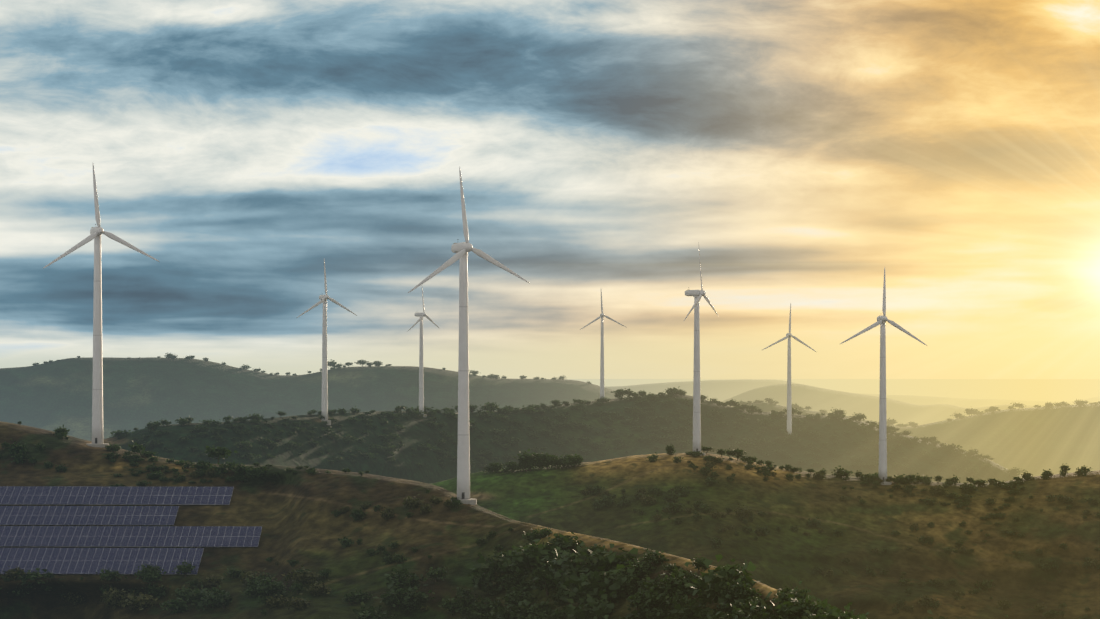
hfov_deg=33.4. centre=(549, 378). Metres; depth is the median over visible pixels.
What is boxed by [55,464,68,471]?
tree
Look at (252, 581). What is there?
bush
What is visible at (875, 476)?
tree
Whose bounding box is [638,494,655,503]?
tree
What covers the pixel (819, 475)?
tree
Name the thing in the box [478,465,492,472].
tree
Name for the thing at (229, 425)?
tree
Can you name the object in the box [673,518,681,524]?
tree
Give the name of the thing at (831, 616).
tree
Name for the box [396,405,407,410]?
tree
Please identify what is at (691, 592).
tree
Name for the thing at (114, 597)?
bush
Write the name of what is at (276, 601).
bush
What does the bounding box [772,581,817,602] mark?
tree
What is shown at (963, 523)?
tree
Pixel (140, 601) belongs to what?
bush
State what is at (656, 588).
tree
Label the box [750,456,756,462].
tree
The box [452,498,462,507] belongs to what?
tree
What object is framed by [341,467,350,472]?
tree
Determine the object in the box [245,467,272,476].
tree
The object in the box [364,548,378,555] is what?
tree
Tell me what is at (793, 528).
tree
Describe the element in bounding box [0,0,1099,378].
sky
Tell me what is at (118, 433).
bush
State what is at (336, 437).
tree
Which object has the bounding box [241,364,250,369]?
tree
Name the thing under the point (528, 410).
tree
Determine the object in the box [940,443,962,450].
tree
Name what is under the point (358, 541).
tree
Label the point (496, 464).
tree
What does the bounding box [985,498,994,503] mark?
tree
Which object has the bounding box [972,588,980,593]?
tree
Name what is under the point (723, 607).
tree
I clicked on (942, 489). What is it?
bush
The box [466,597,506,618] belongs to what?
tree
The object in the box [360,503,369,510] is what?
tree
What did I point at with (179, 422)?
tree
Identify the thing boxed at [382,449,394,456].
tree
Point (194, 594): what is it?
tree
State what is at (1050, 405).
tree
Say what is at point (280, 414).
tree
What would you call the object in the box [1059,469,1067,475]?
tree
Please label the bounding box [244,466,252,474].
tree
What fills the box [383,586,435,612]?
bush
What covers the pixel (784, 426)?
tree
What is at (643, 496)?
tree
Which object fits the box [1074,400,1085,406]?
tree
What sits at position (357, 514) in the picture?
bush
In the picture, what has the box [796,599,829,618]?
tree
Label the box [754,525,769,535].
tree
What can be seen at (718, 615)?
tree
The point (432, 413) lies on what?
tree
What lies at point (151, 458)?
tree
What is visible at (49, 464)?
tree
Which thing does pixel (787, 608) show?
bush
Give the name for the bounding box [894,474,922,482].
tree
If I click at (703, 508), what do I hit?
tree
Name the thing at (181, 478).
tree
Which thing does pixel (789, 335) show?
wind turbine
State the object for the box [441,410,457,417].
tree
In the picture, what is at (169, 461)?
tree
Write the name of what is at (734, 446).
tree
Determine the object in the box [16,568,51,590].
bush
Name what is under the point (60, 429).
tree
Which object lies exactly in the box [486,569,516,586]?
tree
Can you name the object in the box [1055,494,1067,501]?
tree
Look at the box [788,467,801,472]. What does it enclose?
tree
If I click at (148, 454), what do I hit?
tree
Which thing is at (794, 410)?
tree
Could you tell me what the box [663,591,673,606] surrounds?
tree
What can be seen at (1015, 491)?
tree
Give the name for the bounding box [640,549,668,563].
bush
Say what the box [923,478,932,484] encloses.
tree
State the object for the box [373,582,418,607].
bush
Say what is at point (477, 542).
tree
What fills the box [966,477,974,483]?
tree
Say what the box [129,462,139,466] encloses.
tree
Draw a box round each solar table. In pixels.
[0,486,233,504]
[0,506,178,525]
[0,526,261,546]
[0,548,203,574]
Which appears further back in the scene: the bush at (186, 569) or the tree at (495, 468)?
the tree at (495, 468)
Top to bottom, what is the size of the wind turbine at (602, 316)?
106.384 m
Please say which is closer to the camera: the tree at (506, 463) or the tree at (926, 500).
the tree at (926, 500)
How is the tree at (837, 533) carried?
on the ground
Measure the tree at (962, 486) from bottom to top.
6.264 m
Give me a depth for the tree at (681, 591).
395.06 m
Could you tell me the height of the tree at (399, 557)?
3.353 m
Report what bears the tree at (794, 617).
on the ground
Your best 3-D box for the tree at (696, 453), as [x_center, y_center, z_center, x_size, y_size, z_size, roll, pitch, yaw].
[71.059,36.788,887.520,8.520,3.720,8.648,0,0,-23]
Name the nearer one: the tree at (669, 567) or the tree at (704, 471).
the tree at (669, 567)
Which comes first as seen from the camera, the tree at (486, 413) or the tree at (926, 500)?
the tree at (926, 500)
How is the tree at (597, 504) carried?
on the ground
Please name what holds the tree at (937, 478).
on the ground
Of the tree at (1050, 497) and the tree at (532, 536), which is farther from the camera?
the tree at (1050, 497)
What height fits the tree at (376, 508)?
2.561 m
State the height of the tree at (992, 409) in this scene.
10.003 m
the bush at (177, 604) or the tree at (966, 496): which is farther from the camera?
the tree at (966, 496)
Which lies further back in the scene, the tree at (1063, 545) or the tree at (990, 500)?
the tree at (990, 500)
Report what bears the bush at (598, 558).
on the ground
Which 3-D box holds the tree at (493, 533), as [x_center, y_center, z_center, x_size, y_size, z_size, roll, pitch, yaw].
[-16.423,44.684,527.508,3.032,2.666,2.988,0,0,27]
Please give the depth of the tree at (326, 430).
1253.67 m
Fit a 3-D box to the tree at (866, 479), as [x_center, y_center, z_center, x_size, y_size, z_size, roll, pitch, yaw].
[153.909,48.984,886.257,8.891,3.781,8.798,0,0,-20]
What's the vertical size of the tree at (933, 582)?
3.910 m
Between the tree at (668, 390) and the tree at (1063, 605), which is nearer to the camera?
the tree at (1063, 605)
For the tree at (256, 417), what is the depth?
1189.66 m
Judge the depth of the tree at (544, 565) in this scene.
463.10 m
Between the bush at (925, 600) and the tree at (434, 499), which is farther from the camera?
the bush at (925, 600)
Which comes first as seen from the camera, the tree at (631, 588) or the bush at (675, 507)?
the tree at (631, 588)
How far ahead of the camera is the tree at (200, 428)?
1148.95 m
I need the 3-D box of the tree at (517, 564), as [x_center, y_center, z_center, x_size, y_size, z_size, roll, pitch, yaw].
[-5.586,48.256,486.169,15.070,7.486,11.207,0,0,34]
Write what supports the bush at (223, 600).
on the ground
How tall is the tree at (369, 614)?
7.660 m
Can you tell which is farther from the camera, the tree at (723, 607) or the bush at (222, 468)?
the bush at (222, 468)
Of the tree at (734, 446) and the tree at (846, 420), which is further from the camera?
the tree at (846, 420)
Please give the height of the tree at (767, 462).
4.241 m
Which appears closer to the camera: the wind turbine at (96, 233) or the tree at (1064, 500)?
the wind turbine at (96, 233)
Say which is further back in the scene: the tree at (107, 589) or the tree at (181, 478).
the tree at (181, 478)
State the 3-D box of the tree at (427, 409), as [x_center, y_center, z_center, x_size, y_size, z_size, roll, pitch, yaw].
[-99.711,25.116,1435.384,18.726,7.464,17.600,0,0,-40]
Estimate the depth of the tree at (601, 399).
1659.68 m
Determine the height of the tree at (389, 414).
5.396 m
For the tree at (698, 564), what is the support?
on the ground
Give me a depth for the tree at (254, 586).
524.26 m
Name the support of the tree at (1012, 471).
on the ground
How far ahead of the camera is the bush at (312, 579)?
521.19 m
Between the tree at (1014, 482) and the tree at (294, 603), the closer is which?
the tree at (294, 603)
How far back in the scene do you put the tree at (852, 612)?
302.56 m
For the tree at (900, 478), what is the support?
on the ground
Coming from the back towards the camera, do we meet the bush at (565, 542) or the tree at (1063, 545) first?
the tree at (1063, 545)
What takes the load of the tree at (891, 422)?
on the ground
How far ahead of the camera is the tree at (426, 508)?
558.19 m
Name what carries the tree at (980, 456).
on the ground
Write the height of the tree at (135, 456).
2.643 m
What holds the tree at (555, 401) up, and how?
on the ground
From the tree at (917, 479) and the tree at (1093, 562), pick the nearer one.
the tree at (1093, 562)
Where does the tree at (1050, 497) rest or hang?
on the ground
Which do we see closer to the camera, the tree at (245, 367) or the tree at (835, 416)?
the tree at (835, 416)
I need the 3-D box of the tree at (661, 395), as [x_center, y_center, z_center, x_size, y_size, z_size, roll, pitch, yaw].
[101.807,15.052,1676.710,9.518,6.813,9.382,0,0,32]
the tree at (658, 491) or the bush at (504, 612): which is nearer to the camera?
the bush at (504, 612)
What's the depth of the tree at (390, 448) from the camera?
1308.21 m
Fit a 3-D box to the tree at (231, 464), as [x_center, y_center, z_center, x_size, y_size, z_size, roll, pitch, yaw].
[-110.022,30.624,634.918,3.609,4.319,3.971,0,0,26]
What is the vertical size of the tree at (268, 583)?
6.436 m
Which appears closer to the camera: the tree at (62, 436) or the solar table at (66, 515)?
the solar table at (66, 515)
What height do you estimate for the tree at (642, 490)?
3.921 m
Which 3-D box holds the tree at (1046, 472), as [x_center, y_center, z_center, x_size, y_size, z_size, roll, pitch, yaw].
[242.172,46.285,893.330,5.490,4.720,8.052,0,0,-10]
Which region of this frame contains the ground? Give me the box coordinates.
[0,357,1099,618]
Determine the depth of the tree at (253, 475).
627.00 m
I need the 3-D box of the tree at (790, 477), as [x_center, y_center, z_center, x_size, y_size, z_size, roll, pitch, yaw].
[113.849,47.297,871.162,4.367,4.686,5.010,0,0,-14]
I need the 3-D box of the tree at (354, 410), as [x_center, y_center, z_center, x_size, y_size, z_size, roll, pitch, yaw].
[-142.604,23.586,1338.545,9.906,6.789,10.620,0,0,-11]
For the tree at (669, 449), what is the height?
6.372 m
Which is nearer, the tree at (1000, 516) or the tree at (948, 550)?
the tree at (948, 550)
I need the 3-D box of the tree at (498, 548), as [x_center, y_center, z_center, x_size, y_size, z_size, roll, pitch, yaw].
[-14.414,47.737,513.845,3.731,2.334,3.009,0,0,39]
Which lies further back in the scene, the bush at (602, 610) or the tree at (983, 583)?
the tree at (983, 583)
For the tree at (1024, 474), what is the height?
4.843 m
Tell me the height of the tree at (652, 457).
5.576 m
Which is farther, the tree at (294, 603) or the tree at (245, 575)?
the tree at (245, 575)
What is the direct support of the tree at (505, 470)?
on the ground
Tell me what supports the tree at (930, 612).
on the ground
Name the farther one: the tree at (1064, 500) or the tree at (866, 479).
the tree at (866, 479)
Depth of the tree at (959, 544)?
824.03 m
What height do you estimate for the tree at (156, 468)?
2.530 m
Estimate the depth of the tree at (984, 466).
1704.90 m
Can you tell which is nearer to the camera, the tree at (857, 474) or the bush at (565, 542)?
the bush at (565, 542)
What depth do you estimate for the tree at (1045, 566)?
806.06 m
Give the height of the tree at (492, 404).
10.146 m
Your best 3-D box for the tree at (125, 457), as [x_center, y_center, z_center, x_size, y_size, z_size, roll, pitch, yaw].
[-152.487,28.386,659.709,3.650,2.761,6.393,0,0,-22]
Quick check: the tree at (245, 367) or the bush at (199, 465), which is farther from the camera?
the tree at (245, 367)
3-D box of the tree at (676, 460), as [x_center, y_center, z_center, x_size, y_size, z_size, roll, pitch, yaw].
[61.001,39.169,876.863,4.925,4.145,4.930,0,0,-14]
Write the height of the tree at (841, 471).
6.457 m
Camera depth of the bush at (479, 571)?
488.73 m
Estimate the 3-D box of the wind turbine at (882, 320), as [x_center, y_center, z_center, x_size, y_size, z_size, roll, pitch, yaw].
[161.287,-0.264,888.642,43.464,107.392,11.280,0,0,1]
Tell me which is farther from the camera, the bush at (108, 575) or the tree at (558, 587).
the bush at (108, 575)
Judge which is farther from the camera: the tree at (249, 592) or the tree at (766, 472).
the tree at (766, 472)
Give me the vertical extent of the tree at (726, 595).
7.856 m
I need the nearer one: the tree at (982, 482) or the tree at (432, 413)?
the tree at (982, 482)
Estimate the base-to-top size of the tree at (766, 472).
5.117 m
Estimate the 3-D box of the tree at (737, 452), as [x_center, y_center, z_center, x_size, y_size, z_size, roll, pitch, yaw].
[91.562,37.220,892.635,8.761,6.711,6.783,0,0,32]
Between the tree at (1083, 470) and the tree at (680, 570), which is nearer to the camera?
the tree at (680, 570)
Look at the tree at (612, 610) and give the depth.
411.97 m
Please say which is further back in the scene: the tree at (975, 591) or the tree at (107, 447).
the tree at (975, 591)
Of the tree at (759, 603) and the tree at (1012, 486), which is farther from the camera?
the tree at (1012, 486)
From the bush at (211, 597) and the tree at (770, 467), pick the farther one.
the tree at (770, 467)
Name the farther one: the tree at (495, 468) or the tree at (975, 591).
the tree at (495, 468)
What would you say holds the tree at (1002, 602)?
on the ground
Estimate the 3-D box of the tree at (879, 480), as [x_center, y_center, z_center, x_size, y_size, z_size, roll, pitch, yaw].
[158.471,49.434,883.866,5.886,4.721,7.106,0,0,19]
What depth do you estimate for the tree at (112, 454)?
660.05 m
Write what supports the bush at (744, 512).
on the ground
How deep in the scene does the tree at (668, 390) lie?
1694.76 m
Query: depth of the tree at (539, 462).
885.12 m
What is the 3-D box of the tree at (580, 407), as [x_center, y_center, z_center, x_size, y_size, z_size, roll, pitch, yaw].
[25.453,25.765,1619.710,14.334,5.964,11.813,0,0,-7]
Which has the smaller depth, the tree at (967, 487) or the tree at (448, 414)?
the tree at (967, 487)
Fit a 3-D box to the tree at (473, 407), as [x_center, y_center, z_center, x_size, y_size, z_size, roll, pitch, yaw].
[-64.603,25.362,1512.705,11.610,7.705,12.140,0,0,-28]
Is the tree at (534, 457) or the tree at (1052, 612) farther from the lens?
the tree at (534, 457)
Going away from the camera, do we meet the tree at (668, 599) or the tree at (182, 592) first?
the tree at (668, 599)
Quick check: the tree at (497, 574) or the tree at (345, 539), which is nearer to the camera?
the tree at (497, 574)
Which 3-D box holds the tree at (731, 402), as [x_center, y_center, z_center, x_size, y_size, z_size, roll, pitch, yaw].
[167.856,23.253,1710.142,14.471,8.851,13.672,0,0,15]
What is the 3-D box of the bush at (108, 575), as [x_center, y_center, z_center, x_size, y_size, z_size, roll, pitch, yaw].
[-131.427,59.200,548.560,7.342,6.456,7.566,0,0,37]
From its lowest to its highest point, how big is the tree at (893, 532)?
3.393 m
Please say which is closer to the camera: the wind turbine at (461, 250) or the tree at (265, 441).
the wind turbine at (461, 250)
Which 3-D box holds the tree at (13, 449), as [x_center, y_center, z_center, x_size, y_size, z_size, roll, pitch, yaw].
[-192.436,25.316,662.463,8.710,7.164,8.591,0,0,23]
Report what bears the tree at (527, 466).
on the ground
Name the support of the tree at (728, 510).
on the ground
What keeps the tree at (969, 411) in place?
on the ground
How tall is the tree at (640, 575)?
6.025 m
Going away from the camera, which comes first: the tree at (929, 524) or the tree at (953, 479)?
the tree at (929, 524)
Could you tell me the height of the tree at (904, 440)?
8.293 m
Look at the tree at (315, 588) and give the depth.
513.07 m
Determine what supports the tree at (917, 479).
on the ground
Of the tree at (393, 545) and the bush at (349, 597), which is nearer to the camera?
the bush at (349, 597)
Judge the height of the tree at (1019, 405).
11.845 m
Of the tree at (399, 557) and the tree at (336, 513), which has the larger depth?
the tree at (336, 513)
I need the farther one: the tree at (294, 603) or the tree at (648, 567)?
the tree at (294, 603)
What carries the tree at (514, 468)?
on the ground
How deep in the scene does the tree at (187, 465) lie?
647.34 m
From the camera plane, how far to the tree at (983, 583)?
793.04 m
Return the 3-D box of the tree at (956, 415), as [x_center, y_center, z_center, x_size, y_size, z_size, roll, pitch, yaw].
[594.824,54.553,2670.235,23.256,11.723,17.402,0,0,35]
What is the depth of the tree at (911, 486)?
879.26 m
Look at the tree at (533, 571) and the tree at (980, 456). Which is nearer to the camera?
the tree at (533, 571)
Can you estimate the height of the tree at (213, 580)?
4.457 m
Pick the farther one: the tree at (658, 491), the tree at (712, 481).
the tree at (712, 481)
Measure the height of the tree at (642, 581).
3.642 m
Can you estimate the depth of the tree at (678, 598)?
387.48 m
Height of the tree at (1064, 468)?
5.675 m
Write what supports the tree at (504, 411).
on the ground
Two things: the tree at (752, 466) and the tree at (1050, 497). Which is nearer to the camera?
the tree at (1050, 497)
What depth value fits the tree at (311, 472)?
611.01 m
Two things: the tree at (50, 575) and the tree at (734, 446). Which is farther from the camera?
the tree at (734, 446)
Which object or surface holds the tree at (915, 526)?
on the ground
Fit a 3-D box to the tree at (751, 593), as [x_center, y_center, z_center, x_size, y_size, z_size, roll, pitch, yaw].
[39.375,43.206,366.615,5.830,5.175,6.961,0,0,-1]
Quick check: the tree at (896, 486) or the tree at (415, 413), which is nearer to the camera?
the tree at (896, 486)
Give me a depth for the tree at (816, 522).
828.50 m
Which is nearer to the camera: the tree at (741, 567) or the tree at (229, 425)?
the tree at (741, 567)
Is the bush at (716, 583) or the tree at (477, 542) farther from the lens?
the tree at (477, 542)
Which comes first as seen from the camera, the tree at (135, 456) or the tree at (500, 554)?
the tree at (500, 554)
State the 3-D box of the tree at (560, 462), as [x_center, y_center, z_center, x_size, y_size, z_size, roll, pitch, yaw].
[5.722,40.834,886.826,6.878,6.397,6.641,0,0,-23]
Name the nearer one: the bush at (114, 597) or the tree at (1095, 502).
the bush at (114, 597)
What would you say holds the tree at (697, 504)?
on the ground
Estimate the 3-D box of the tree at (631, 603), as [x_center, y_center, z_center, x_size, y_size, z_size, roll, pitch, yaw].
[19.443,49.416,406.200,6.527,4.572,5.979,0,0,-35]
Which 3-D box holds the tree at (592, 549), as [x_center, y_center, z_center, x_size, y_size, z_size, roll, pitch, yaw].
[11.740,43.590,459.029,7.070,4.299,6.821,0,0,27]
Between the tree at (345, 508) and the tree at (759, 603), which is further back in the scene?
the tree at (345, 508)
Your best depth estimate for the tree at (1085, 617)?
751.91 m
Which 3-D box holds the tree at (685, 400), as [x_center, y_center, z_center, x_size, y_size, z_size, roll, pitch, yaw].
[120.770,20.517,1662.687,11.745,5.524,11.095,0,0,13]
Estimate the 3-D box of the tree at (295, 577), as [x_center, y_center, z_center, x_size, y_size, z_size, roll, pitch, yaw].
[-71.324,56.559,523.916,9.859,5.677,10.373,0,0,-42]
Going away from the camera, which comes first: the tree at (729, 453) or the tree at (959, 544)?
the tree at (959, 544)
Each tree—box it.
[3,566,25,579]
[4,439,27,454]
[11,452,28,463]
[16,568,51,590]
[34,441,45,451]
[43,570,54,580]
[44,461,53,468]
[52,425,65,435]
[55,433,66,439]
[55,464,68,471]
[56,426,69,435]
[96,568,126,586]
[99,584,114,593]
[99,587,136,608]
[102,451,118,458]
[105,442,121,450]
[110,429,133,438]
[111,483,126,486]
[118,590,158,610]
[121,453,130,459]
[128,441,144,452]
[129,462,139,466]
[130,453,139,458]
[134,568,155,577]
[135,480,151,486]
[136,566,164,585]
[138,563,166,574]
[140,451,157,456]
[145,421,158,429]
[147,456,159,461]
[148,465,165,470]
[150,472,165,477]
[157,418,169,425]
[158,476,169,482]
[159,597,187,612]
[165,458,175,462]
[171,583,191,600]
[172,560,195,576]
[176,460,194,469]
[177,474,185,481]
[178,418,188,425]
[184,585,224,604]
[185,579,202,588]
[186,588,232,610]
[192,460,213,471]
[195,424,209,431]
[199,574,224,588]
[203,468,217,476]
[205,445,236,462]
[207,420,221,425]
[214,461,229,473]
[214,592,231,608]
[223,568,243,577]
[224,422,235,428]
[226,461,236,471]
[231,463,247,472]
[236,416,248,422]
[239,585,261,596]
[240,568,274,586]
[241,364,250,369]
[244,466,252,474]
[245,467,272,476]
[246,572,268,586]
[247,467,261,476]
[248,413,263,419]
[249,419,260,422]
[249,582,263,595]
[254,576,290,598]
[256,437,272,443]
[256,577,280,594]
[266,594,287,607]
[276,411,285,417]
[281,565,310,585]
[285,593,309,610]
[287,559,298,566]
[293,567,310,574]
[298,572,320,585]
[303,580,332,596]
[307,470,318,475]
[318,568,332,577]
[321,427,333,433]
[327,359,336,369]
[328,433,342,439]
[331,509,340,517]
[337,408,347,414]
[338,537,354,547]
[340,506,349,511]
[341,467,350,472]
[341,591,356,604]
[345,417,359,422]
[348,406,360,413]
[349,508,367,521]
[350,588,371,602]
[352,602,396,618]
[355,360,367,366]
[356,537,362,545]
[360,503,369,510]
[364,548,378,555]
[372,504,382,511]
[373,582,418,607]
[377,544,385,550]
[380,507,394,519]
[381,411,395,418]
[381,548,390,556]
[381,555,393,564]
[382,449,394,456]
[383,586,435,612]
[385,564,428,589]
[386,444,399,452]
[388,541,398,548]
[391,553,406,563]
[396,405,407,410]
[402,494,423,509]
[407,409,426,418]
[408,406,435,413]
[420,501,432,513]
[425,565,449,582]
[426,411,436,415]
[429,494,442,504]
[438,597,467,614]
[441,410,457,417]
[444,497,453,507]
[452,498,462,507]
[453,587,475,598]
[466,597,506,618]
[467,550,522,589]
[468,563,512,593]
[469,405,476,409]
[475,539,483,546]
[476,405,490,410]
[477,410,494,416]
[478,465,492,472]
[481,402,499,411]
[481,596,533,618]
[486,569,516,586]
[487,530,496,536]
[488,552,518,565]
[491,462,501,472]
[494,407,513,413]
[494,462,504,470]
[494,545,504,551]
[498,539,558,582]
[501,467,509,472]
[503,460,517,470]
[504,587,537,609]
[505,547,528,573]
[507,462,518,471]
[508,463,519,471]
[514,452,533,470]
[518,449,544,470]
[518,461,533,471]
[521,405,536,412]
[522,527,546,543]
[531,560,556,579]
[534,458,546,469]
[535,549,573,566]
[536,527,552,537]
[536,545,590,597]
[539,452,558,469]
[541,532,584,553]
[543,556,556,568]
[548,591,571,606]
[550,400,561,404]
[552,582,569,592]
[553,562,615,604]
[555,456,566,467]
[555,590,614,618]
[562,456,574,467]
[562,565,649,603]
[567,454,582,467]
[573,399,581,403]
[574,404,586,409]
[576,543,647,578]
[577,545,593,558]
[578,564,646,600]
[579,486,590,495]
[583,545,606,555]
[586,485,604,494]
[590,499,605,510]
[591,600,616,618]
[594,397,604,402]
[600,495,615,507]
[607,569,640,594]
[610,388,629,398]
[619,496,632,506]
[621,562,647,580]
[621,606,651,618]
[626,591,640,610]
[628,559,656,578]
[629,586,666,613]
[637,487,647,494]
[637,578,657,589]
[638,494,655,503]
[638,577,673,595]
[639,494,649,504]
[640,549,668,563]
[643,396,659,401]
[646,452,658,461]
[653,487,665,496]
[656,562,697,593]
[657,392,665,397]
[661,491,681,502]
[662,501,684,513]
[662,562,682,572]
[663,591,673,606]
[665,387,678,394]
[665,444,675,454]
[665,589,687,610]
[668,576,693,595]
[671,567,688,578]
[672,456,683,462]
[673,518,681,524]
[679,398,688,402]
[684,419,692,426]
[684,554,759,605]
[687,451,703,456]
[689,554,710,571]
[689,584,705,594]
[691,500,705,509]
[696,504,713,512]
[697,608,740,618]
[699,466,712,475]
[701,446,713,453]
[702,455,717,460]
[704,459,718,468]
[704,477,718,485]
[709,470,718,477]
[710,510,721,517]
[715,559,748,575]
[717,449,726,456]
[718,601,731,612]
[719,577,749,607]
[720,590,766,610]
[725,448,734,457]
[725,508,733,513]
[726,400,736,406]
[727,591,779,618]
[729,443,740,449]
[732,448,746,459]
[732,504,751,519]
[733,582,761,598]
[739,403,748,410]
[740,456,749,461]
[745,405,759,412]
[746,463,757,469]
[749,595,774,612]
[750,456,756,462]
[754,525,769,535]
[760,468,770,477]
[761,463,776,471]
[763,460,773,466]
[769,411,778,416]
[770,606,802,618]
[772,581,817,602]
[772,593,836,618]
[775,424,786,428]
[777,419,786,424]
[783,407,799,414]
[784,464,791,470]
[784,473,793,481]
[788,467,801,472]
[788,525,799,531]
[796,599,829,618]
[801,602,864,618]
[806,517,821,527]
[807,413,822,419]
[809,609,868,618]
[813,472,825,479]
[827,413,844,419]
[830,407,846,414]
[831,465,853,476]
[832,528,845,536]
[840,418,851,424]
[846,610,869,618]
[851,412,866,421]
[855,470,862,477]
[861,476,874,482]
[870,472,878,482]
[873,477,883,483]
[887,418,897,425]
[889,530,900,535]
[891,484,904,489]
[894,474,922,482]
[896,475,902,483]
[898,478,913,483]
[899,436,912,444]
[904,484,916,488]
[909,522,918,528]
[913,473,923,482]
[917,535,929,544]
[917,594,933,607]
[920,436,932,442]
[920,497,937,504]
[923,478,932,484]
[926,578,938,586]
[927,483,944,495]
[927,520,934,526]
[927,610,947,618]
[929,597,941,609]
[933,475,942,482]
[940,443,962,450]
[943,547,953,553]
[944,491,957,497]
[949,475,960,484]
[950,413,964,418]
[954,493,975,499]
[954,540,963,547]
[957,482,977,490]
[958,520,967,526]
[959,480,975,491]
[964,408,977,415]
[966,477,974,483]
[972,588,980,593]
[973,479,987,486]
[974,454,984,458]
[977,579,994,590]
[979,462,990,469]
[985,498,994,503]
[986,407,995,412]
[986,512,1004,518]
[995,512,1006,518]
[996,600,1012,608]
[1000,481,1018,488]
[1004,467,1026,476]
[1006,488,1021,494]
[1010,480,1018,485]
[1011,402,1025,407]
[1020,471,1035,479]
[1035,547,1042,555]
[1038,563,1051,570]
[1040,473,1050,479]
[1041,469,1051,476]
[1045,402,1053,408]
[1045,494,1054,501]
[1048,609,1059,617]
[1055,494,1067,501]
[1058,543,1067,550]
[1058,610,1065,617]
[1059,464,1070,472]
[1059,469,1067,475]
[1059,602,1066,608]
[1060,494,1074,503]
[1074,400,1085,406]
[1076,465,1091,475]
[1079,614,1092,618]
[1082,509,1093,515]
[1086,557,1099,567]
[1089,499,1098,505]
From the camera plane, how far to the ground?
853.15 m
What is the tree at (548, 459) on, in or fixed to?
on the ground
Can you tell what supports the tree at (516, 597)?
on the ground
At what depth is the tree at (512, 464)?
884.67 m
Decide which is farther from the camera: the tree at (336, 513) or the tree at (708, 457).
the tree at (708, 457)
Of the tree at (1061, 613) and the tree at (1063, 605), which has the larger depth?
the tree at (1063, 605)
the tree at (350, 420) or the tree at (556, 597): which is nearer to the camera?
the tree at (556, 597)
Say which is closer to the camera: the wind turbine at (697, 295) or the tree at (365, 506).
the tree at (365, 506)
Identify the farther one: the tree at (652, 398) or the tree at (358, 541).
the tree at (652, 398)
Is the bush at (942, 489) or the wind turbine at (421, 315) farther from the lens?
the wind turbine at (421, 315)
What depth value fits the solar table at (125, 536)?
577.56 m
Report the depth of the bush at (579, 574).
435.23 m
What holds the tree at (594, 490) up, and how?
on the ground
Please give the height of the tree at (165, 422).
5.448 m
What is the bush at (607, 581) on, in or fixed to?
on the ground
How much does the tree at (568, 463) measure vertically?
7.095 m
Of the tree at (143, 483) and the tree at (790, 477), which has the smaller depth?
the tree at (143, 483)
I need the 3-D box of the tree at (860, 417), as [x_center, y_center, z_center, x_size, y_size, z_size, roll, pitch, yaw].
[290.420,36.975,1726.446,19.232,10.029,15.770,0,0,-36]
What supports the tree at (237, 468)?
on the ground
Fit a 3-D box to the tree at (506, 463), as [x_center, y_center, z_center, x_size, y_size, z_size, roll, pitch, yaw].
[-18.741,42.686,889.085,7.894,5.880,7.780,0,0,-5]
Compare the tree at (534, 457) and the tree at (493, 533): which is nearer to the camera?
the tree at (493, 533)
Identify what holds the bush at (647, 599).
on the ground
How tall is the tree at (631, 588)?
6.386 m
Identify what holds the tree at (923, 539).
on the ground
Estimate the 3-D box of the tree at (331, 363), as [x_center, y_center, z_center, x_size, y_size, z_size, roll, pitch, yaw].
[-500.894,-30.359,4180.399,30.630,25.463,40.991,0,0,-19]
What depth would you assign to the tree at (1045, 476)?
887.12 m
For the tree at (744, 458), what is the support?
on the ground
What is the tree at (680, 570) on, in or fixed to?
on the ground
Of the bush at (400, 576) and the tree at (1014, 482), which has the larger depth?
the tree at (1014, 482)
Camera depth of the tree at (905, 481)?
888.85 m
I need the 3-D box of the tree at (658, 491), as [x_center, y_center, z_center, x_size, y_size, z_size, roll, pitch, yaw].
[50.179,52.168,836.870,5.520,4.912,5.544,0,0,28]
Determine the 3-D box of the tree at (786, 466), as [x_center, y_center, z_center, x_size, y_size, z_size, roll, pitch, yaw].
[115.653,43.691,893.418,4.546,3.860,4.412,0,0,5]
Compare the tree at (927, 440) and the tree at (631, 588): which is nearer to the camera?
the tree at (631, 588)
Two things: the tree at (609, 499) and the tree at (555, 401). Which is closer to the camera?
the tree at (609, 499)
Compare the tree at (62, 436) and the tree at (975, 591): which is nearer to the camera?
the tree at (62, 436)
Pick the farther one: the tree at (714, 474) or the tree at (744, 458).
the tree at (744, 458)
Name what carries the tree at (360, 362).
on the ground
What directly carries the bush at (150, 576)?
on the ground
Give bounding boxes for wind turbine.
[42,164,159,447]
[297,260,356,424]
[407,288,439,416]
[408,167,528,504]
[580,291,626,397]
[684,242,717,455]
[763,304,815,439]
[840,268,926,484]
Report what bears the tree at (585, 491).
on the ground

